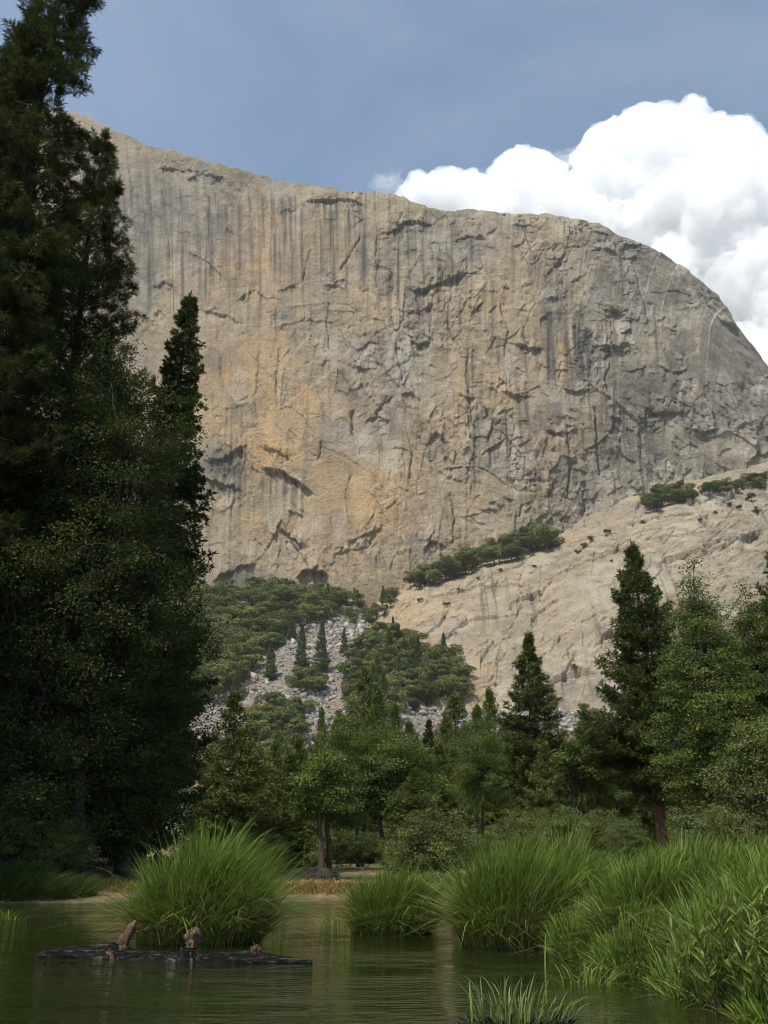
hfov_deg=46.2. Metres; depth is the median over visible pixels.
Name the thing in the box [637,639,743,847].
young fir
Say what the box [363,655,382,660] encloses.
hillside oak
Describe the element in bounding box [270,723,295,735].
hillside oak
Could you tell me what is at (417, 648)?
slope fir
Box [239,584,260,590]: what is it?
hillside oak
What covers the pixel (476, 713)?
young fir
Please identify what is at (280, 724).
hillside oak
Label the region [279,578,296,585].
hillside oak
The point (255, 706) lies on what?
hillside oak
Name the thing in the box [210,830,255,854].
willow shrub
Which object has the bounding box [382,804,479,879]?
willow shrub
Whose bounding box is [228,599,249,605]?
hillside oak
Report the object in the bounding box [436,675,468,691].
hillside oak
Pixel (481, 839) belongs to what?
willow shrub
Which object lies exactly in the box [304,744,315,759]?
young fir
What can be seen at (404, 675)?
hillside oak
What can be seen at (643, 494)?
ledge oak
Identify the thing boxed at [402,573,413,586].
ledge oak
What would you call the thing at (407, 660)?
hillside oak
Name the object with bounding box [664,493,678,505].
ledge oak
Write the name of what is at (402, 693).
hillside oak
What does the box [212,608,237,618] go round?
hillside oak
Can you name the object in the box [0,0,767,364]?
sky
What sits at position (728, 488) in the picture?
ledge oak
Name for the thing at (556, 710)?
fir
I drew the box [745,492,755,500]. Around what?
rock shrub
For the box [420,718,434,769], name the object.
incense cedar
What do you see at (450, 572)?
ledge oak
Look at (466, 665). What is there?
hillside oak
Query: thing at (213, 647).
hillside oak
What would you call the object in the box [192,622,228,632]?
hillside oak
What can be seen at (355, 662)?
hillside oak
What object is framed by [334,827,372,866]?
willow shrub
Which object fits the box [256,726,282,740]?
hillside oak
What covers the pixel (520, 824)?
willow shrub
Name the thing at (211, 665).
hillside oak
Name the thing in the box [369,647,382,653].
hillside oak
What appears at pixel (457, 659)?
hillside oak
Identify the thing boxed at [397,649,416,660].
hillside oak
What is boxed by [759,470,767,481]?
ledge oak
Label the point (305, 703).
hillside oak
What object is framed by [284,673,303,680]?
hillside oak
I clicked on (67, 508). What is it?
black oak
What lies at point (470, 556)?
ledge oak
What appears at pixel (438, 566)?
ledge oak
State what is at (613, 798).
leafy alder
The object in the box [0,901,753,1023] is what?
river water
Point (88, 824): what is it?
willow shrub
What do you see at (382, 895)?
sedge clump
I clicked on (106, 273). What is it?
ponderosa pine
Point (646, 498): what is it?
ledge oak
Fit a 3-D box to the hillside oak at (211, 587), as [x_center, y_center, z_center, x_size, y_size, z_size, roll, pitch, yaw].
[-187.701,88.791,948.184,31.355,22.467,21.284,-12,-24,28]
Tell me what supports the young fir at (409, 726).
on the ground at (347, 871)
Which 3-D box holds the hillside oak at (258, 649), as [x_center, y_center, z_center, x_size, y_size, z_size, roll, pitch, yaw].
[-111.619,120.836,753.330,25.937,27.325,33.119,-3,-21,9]
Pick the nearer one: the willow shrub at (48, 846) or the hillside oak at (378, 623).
the willow shrub at (48, 846)
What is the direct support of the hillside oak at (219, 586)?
on the talus slope
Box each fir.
[167,688,286,859]
[175,741,239,849]
[219,584,224,595]
[229,667,243,699]
[238,740,299,856]
[256,750,323,867]
[257,728,287,778]
[263,644,277,679]
[272,736,316,866]
[279,732,311,766]
[286,616,297,639]
[293,623,308,667]
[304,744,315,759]
[310,706,329,762]
[311,621,329,671]
[317,709,359,863]
[338,627,349,653]
[339,664,388,741]
[350,814,383,863]
[358,686,394,745]
[369,662,378,690]
[373,653,381,686]
[374,767,452,871]
[375,719,432,855]
[377,670,389,707]
[379,586,385,602]
[383,627,394,652]
[384,702,402,745]
[385,632,393,653]
[395,655,402,673]
[395,742,475,856]
[401,636,406,650]
[408,637,417,667]
[411,635,423,665]
[411,654,418,679]
[423,674,433,705]
[426,666,433,693]
[426,714,460,776]
[429,691,479,761]
[430,746,488,852]
[441,632,446,646]
[458,703,485,752]
[459,689,466,712]
[460,730,512,851]
[475,686,501,745]
[489,727,528,850]
[515,740,584,854]
[552,695,566,746]
[573,708,609,850]
[573,725,608,850]
[579,710,645,850]
[589,790,657,850]
[600,781,655,848]
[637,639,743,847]
[702,783,766,845]
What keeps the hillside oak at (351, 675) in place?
on the talus slope
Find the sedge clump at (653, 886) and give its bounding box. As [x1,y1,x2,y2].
[497,822,767,1023]
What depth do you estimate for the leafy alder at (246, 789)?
106.91 m
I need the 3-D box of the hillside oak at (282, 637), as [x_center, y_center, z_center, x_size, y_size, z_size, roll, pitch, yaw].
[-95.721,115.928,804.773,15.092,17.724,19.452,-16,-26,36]
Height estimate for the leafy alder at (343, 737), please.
10.035 m
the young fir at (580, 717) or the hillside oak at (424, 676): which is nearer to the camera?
the young fir at (580, 717)
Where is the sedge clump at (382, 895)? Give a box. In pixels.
[273,853,455,940]
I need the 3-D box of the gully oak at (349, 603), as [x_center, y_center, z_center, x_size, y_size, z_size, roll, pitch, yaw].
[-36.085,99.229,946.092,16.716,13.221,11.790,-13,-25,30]
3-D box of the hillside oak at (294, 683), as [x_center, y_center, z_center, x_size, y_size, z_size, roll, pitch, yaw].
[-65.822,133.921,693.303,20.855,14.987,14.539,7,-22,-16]
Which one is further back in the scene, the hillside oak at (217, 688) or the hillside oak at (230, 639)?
the hillside oak at (230, 639)
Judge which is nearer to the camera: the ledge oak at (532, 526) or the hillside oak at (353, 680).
the hillside oak at (353, 680)
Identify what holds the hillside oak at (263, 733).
on the talus slope
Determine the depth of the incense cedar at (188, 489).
49.60 m
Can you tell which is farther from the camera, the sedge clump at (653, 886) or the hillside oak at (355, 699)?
the hillside oak at (355, 699)
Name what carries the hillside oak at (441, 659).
on the granite slab
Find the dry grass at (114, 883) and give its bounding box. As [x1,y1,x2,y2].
[46,872,452,896]
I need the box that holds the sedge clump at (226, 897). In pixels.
[26,810,430,953]
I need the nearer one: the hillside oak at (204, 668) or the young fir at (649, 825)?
the young fir at (649, 825)
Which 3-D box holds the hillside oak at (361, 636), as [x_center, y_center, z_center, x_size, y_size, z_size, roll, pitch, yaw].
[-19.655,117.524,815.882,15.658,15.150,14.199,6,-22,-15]
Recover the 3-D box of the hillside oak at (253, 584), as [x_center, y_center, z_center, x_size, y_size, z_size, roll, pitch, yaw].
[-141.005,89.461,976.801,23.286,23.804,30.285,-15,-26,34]
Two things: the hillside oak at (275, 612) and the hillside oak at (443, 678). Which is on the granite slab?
the hillside oak at (443, 678)
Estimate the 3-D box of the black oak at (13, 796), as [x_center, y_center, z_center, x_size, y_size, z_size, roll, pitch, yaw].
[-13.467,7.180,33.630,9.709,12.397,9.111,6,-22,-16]
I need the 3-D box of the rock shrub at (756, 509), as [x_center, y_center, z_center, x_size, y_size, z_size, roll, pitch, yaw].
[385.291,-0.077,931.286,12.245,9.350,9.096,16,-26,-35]
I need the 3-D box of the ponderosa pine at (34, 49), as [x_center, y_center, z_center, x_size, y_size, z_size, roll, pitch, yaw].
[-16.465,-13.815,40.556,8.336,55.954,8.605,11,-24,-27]
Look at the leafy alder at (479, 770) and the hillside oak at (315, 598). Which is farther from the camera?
the hillside oak at (315, 598)
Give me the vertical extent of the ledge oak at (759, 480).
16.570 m
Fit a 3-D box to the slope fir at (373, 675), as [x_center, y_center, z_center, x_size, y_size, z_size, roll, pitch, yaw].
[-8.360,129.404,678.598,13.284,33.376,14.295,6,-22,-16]
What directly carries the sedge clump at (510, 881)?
on the ground at (347, 871)
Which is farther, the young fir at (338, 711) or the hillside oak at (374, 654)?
the hillside oak at (374, 654)
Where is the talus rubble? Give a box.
[156,598,607,791]
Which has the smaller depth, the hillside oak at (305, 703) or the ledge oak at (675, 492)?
the hillside oak at (305, 703)
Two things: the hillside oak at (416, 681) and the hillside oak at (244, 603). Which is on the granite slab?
the hillside oak at (416, 681)
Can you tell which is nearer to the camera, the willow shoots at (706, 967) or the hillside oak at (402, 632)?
the willow shoots at (706, 967)
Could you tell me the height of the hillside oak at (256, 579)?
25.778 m
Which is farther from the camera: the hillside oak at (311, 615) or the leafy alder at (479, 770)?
the hillside oak at (311, 615)
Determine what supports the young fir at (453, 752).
on the ground at (347, 871)
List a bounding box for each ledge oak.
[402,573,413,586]
[408,569,444,586]
[413,570,428,589]
[417,565,442,584]
[431,557,456,580]
[441,563,461,580]
[445,560,470,578]
[453,551,477,574]
[458,546,490,566]
[468,557,484,568]
[480,545,502,565]
[480,547,511,565]
[498,531,527,544]
[500,533,528,540]
[501,543,524,561]
[509,540,527,560]
[515,536,539,554]
[519,526,530,547]
[526,535,540,551]
[528,523,546,531]
[531,524,559,542]
[533,524,549,530]
[533,533,564,553]
[535,528,557,547]
[638,492,655,499]
[640,494,652,508]
[641,492,663,511]
[649,484,664,494]
[650,483,665,492]
[656,484,678,494]
[659,494,667,507]
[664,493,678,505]
[668,489,680,502]
[673,479,684,488]
[675,492,687,504]
[676,487,692,497]
[680,483,695,489]
[685,489,698,503]
[697,483,719,492]
[699,482,714,497]
[711,480,723,495]
[721,477,733,486]
[722,485,733,494]
[731,482,741,491]
[734,478,752,489]
[740,473,753,486]
[748,476,757,487]
[751,476,766,488]
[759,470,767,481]
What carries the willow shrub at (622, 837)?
on the ground at (347, 871)
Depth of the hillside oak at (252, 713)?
624.08 m
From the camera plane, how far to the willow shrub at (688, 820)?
39.45 m
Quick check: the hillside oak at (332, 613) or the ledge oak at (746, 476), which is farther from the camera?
the ledge oak at (746, 476)
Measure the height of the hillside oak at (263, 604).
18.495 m
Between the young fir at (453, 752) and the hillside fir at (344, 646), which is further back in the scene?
the hillside fir at (344, 646)
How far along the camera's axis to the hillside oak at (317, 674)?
708.75 m
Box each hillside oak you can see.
[184,666,211,676]
[186,585,211,595]
[191,621,227,631]
[192,586,217,596]
[192,607,209,615]
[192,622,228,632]
[192,673,204,696]
[197,644,220,657]
[199,598,225,606]
[199,605,224,615]
[199,675,224,696]
[202,667,232,693]
[203,584,227,590]
[203,593,235,606]
[203,641,239,652]
[203,661,229,671]
[203,664,242,693]
[207,589,225,597]
[207,615,230,626]
[208,658,224,662]
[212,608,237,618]
[212,633,231,640]
[212,652,238,661]
[215,578,234,589]
[217,625,250,637]
[217,636,244,643]
[221,607,237,619]
[222,614,232,625]
[222,661,239,684]
[224,588,240,593]
[224,647,240,655]
[225,661,250,677]
[227,629,253,640]
[227,659,250,684]
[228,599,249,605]
[229,606,261,618]
[229,618,251,629]
[234,633,264,645]
[234,638,265,656]
[235,590,257,604]
[236,604,251,609]
[237,653,264,667]
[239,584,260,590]
[240,608,272,620]
[241,586,269,594]
[241,649,263,668]
[241,709,271,722]
[243,618,265,631]
[244,576,264,586]
[245,702,271,711]
[246,631,285,651]
[246,719,270,739]
[247,581,262,589]
[247,727,273,740]
[247,746,266,760]
[249,589,273,603]
[253,692,286,705]
[254,601,270,609]
[255,635,269,646]
[255,741,268,748]
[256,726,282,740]
[257,577,284,589]
[257,607,271,616]
[258,579,283,591]
[258,615,271,626]
[259,711,286,723]
[260,739,279,748]
[261,626,280,632]
[261,703,290,712]
[263,618,286,625]
[263,619,291,633]
[265,588,290,602]
[267,600,291,611]
[269,632,285,645]
[269,733,300,743]
[270,708,302,723]
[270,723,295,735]
[271,609,307,630]
[271,610,291,617]
[275,590,298,604]
[275,720,296,731]
[276,696,292,705]
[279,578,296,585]
[279,584,307,594]
[281,583,300,590]
[283,602,296,611]
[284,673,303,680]
[284,676,308,690]
[285,702,304,713]
[287,713,304,723]
[287,717,311,732]
[287,735,311,748]
[290,599,304,606]
[290,666,321,675]
[291,610,308,622]
[291,696,319,713]
[293,590,322,600]
[293,670,314,679]
[295,601,312,610]
[297,603,330,622]
[298,675,327,689]
[300,592,337,610]
[304,609,319,623]
[306,583,331,590]
[307,677,327,691]
[310,587,325,592]
[310,672,328,679]
[319,605,337,619]
[322,589,347,597]
[325,586,345,590]
[325,590,356,608]
[326,590,347,609]
[336,657,369,674]
[337,657,361,676]
[340,681,357,692]
[340,687,373,702]
[343,647,358,657]
[343,696,370,711]
[346,693,365,703]
[347,672,359,679]
[348,639,362,648]
[349,678,360,683]
[351,649,368,659]
[351,668,382,678]
[351,681,380,692]
[353,633,365,641]
[361,651,381,660]
[362,624,382,636]
[362,633,379,649]
[363,640,381,650]
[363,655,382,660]
[366,621,387,630]
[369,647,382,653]
[369,665,389,675]
[370,658,396,672]
[373,691,395,707]
[375,630,397,645]
[377,674,401,683]
[380,679,402,689]
[380,699,405,716]
[381,622,400,638]
[382,654,392,670]
[384,686,402,701]
[385,645,404,655]
[387,690,406,702]
[390,624,417,638]
[390,670,413,679]
[396,638,409,651]
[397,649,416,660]
[398,678,410,687]
[401,657,420,666]
[402,664,411,670]
[402,685,416,698]
[403,630,428,639]
[404,681,426,699]
[406,641,429,653]
[406,668,439,679]
[406,697,420,710]
[410,678,432,691]
[413,663,434,676]
[413,684,441,706]
[418,673,448,696]
[419,659,447,676]
[420,657,446,664]
[421,664,446,677]
[422,647,451,660]
[427,643,464,659]
[432,675,461,699]
[433,656,449,667]
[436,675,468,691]
[439,655,462,664]
[445,662,476,674]
[445,663,460,669]
[445,686,474,697]
[447,666,470,677]
[452,677,469,684]
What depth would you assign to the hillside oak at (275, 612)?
852.43 m
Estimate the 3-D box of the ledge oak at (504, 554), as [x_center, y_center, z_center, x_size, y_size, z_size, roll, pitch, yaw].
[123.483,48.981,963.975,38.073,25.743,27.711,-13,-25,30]
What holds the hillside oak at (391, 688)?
on the talus slope
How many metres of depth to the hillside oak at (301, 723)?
616.12 m
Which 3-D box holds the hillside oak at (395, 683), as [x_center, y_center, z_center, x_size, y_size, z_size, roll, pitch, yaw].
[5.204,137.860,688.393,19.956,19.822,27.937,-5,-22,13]
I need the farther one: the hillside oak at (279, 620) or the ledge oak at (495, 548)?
the ledge oak at (495, 548)
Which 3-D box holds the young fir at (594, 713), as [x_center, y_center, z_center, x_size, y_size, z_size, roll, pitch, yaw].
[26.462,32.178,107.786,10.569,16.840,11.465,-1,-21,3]
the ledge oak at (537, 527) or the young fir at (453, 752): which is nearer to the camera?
the young fir at (453, 752)
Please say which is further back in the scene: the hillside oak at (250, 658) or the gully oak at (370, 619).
the gully oak at (370, 619)
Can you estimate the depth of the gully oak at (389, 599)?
912.09 m
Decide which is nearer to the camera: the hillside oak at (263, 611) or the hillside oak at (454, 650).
the hillside oak at (454, 650)
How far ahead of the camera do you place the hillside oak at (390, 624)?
804.98 m
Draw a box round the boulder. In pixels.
[302,867,341,881]
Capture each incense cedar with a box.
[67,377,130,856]
[90,290,219,869]
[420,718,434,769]
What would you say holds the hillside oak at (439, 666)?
on the talus slope
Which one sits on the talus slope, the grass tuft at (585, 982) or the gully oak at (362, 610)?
the gully oak at (362, 610)
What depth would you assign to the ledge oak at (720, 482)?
978.07 m
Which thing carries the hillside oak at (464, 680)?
on the granite slab
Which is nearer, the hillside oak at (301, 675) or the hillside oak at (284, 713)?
the hillside oak at (284, 713)
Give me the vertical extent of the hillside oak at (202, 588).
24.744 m
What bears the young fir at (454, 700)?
on the ground at (347, 871)
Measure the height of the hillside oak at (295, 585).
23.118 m
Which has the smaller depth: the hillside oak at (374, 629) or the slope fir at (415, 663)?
the slope fir at (415, 663)
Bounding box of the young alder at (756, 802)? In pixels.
[692,714,767,848]
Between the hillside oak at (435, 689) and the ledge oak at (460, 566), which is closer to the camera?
the hillside oak at (435, 689)
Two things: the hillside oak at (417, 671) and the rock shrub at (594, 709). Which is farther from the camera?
the hillside oak at (417, 671)
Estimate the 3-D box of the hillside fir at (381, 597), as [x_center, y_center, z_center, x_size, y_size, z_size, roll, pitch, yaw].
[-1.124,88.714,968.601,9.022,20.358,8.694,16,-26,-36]
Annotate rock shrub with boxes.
[577,703,589,708]
[589,708,605,716]
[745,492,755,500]
[751,506,760,511]
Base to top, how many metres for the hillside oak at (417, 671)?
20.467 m
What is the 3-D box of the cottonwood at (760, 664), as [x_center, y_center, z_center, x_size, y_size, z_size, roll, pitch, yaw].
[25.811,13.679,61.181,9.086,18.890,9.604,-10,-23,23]
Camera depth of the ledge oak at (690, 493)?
960.29 m
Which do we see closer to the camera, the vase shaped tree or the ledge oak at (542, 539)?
the vase shaped tree
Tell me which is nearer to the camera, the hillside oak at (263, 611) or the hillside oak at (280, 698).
the hillside oak at (280, 698)
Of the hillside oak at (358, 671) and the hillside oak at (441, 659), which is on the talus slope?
the hillside oak at (358, 671)
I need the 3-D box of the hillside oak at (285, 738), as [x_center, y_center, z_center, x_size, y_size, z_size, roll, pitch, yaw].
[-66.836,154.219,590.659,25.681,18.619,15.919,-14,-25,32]
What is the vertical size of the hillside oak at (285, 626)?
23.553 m
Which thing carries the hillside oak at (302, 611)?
on the talus slope
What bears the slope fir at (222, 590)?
on the talus slope
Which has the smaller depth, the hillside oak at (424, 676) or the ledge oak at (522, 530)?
the hillside oak at (424, 676)
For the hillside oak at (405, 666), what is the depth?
740.74 m
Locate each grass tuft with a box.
[0,908,39,919]
[266,914,301,928]
[315,908,347,924]
[525,953,637,989]
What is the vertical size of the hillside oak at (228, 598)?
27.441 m
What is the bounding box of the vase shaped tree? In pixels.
[548,736,616,853]
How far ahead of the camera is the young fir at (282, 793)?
61.92 m
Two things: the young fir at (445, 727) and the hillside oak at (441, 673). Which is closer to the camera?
the young fir at (445, 727)
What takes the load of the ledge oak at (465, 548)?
on the granite slab
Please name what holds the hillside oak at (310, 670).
on the talus slope
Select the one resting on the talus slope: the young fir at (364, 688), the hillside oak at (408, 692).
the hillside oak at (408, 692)
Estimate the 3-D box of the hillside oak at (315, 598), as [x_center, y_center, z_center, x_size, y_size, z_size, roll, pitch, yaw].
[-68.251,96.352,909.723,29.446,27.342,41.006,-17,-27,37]
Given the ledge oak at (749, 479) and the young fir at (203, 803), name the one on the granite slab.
the ledge oak at (749, 479)
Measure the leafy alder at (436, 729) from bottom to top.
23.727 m
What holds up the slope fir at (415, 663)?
on the granite slab
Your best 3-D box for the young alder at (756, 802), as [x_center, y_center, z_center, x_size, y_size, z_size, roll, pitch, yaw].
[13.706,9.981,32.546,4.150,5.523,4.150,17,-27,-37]
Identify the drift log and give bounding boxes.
[35,919,312,963]
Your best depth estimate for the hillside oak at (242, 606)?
865.62 m
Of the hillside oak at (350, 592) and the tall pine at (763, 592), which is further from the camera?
the hillside oak at (350, 592)
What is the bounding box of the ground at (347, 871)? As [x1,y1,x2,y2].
[0,849,763,1009]
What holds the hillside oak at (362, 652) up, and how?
on the talus slope
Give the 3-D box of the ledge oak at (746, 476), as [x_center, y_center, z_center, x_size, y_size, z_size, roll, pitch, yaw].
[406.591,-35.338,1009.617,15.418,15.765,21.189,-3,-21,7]
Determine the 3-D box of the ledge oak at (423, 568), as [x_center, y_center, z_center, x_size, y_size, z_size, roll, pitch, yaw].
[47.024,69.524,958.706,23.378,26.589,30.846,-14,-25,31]
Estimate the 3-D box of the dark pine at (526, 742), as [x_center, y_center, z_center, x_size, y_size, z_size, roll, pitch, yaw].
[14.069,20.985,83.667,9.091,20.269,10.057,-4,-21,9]
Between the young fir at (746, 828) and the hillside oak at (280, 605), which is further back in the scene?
the hillside oak at (280, 605)
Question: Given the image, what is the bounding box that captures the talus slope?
[89,594,633,849]
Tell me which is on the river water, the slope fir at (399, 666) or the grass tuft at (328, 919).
the grass tuft at (328, 919)
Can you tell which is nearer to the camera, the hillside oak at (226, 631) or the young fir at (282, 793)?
the young fir at (282, 793)
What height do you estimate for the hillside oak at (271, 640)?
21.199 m
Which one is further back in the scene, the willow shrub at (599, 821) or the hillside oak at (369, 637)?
the hillside oak at (369, 637)
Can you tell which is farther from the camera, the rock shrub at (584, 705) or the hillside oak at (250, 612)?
the hillside oak at (250, 612)
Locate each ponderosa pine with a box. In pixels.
[0,0,106,736]
[0,18,46,651]
[0,126,163,769]
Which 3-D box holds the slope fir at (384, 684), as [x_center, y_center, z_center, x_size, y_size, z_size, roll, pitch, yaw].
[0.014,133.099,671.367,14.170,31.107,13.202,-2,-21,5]
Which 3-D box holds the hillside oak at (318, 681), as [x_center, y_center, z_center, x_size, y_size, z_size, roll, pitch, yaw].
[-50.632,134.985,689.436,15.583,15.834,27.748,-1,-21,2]
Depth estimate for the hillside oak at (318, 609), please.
874.97 m
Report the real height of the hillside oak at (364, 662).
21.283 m
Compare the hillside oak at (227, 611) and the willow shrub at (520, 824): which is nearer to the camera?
the willow shrub at (520, 824)
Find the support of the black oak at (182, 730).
on the ground at (347, 871)
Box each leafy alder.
[226,768,272,825]
[318,713,402,866]
[342,727,449,870]
[405,724,440,749]
[444,716,512,845]
[551,729,575,745]
[580,731,636,853]
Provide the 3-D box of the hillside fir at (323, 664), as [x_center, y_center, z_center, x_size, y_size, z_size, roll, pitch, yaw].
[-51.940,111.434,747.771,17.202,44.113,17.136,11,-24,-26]
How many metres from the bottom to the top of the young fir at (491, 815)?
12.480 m
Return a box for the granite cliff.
[0,107,767,607]
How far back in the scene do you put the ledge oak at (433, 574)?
946.42 m
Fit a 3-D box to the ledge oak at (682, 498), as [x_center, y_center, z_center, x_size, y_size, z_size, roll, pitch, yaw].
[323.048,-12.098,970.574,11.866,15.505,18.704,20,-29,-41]
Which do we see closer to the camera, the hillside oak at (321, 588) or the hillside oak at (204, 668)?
the hillside oak at (204, 668)
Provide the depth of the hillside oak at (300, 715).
627.13 m
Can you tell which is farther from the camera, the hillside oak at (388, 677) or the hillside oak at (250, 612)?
the hillside oak at (250, 612)
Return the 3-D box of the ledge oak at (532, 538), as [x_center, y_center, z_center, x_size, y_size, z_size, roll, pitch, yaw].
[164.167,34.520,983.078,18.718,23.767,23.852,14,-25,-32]
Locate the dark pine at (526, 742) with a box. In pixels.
[491,629,585,848]
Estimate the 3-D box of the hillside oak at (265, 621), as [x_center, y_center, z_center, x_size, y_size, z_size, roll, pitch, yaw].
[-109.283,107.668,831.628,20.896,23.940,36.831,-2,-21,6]
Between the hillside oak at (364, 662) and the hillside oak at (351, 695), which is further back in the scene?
the hillside oak at (364, 662)
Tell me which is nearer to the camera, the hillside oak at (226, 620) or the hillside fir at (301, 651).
the hillside fir at (301, 651)
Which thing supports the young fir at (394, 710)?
on the ground at (347, 871)
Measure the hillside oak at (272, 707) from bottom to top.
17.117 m
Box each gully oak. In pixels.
[339,606,359,617]
[344,600,357,606]
[348,617,360,622]
[355,589,364,598]
[355,599,367,607]
[358,607,369,613]
[362,614,375,626]
[365,604,387,619]
[382,587,396,596]
[383,594,398,604]
[390,587,399,593]
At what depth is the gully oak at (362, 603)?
957.85 m
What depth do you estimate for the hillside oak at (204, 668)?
687.35 m
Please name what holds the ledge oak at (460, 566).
on the granite slab
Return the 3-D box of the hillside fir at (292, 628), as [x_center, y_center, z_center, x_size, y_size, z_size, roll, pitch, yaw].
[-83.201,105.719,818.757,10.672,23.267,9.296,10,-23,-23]
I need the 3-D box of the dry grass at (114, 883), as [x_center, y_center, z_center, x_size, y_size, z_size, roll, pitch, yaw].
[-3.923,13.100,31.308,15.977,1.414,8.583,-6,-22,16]
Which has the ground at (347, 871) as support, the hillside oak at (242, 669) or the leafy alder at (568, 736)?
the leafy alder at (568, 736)
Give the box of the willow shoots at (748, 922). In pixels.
[715,890,767,1015]
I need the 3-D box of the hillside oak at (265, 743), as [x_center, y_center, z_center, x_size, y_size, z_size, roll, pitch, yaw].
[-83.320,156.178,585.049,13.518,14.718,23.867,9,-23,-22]
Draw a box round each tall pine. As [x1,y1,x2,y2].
[573,539,707,848]
[743,534,767,704]
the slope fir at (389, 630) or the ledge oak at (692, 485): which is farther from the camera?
the ledge oak at (692, 485)
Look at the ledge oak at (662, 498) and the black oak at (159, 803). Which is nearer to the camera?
the black oak at (159, 803)
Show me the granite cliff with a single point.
(394, 389)
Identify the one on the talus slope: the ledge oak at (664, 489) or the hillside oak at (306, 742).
the hillside oak at (306, 742)
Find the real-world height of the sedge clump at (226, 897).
2.247 m
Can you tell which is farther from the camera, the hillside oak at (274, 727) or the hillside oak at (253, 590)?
the hillside oak at (253, 590)
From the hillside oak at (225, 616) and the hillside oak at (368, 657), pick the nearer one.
the hillside oak at (368, 657)
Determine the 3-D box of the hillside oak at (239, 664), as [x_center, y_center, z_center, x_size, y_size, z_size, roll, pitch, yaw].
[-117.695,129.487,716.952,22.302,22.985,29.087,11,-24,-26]
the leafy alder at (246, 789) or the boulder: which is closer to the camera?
the boulder
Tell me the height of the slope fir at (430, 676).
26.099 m
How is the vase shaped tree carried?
on the ground at (347, 871)
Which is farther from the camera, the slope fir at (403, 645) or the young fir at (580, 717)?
the slope fir at (403, 645)
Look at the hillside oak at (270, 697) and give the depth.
663.81 m
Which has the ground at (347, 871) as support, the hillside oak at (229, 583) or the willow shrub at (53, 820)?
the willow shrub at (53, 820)
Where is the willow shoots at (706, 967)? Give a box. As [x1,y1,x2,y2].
[667,883,767,1015]
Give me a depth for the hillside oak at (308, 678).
691.49 m
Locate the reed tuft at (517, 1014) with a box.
[446,922,593,1023]
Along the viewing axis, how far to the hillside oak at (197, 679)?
678.57 m
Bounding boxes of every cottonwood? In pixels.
[633,554,767,819]
[713,580,767,812]
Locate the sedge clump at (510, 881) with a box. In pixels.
[323,817,640,954]
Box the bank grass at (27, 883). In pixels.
[0,841,767,1022]
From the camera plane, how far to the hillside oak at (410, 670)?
726.72 m
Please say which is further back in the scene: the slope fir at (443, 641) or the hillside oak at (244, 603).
the hillside oak at (244, 603)
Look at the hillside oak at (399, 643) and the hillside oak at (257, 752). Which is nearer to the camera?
the hillside oak at (257, 752)
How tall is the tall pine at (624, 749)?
23.318 m
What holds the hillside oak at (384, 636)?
on the granite slab
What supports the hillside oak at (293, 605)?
on the talus slope
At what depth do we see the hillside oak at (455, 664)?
727.38 m
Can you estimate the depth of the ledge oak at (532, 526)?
1029.05 m
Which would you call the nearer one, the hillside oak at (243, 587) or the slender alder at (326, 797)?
the slender alder at (326, 797)
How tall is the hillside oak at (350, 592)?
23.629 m
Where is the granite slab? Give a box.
[359,462,767,719]
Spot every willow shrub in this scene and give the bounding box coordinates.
[0,798,48,866]
[18,803,94,871]
[18,810,96,875]
[20,815,101,878]
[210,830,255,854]
[238,831,288,876]
[270,848,300,873]
[298,817,355,866]
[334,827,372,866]
[342,831,381,866]
[381,842,413,871]
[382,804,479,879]
[448,825,506,870]
[484,827,504,846]
[486,808,549,856]
[532,804,585,850]
[570,806,629,853]
[596,817,653,852]
[661,803,720,847]
[688,802,765,851]
[757,828,767,848]
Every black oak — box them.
[0,320,215,876]
[0,532,156,872]
[0,562,202,873]
[2,406,103,644]
[65,609,238,876]
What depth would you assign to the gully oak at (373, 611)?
887.07 m
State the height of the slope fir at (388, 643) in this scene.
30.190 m
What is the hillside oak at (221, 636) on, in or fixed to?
on the talus slope
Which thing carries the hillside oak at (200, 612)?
on the talus slope
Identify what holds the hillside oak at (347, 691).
on the talus slope
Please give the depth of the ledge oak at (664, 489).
992.35 m
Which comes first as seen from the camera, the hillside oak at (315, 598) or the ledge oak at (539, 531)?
the hillside oak at (315, 598)
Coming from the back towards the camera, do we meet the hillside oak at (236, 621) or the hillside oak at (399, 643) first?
the hillside oak at (236, 621)
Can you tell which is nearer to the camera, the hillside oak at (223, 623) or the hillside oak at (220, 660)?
the hillside oak at (220, 660)
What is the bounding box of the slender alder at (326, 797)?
[273,747,373,869]
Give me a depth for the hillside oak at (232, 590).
971.45 m
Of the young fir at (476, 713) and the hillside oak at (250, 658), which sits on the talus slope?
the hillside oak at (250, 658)
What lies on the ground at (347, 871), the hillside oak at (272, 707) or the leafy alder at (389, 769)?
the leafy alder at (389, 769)
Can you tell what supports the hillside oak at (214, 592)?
on the talus slope
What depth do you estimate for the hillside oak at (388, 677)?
689.94 m
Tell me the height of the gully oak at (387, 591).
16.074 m
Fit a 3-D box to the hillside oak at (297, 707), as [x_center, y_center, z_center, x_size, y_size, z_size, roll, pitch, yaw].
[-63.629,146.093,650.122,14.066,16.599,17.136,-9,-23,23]
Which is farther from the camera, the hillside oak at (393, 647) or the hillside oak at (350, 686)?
the hillside oak at (393, 647)

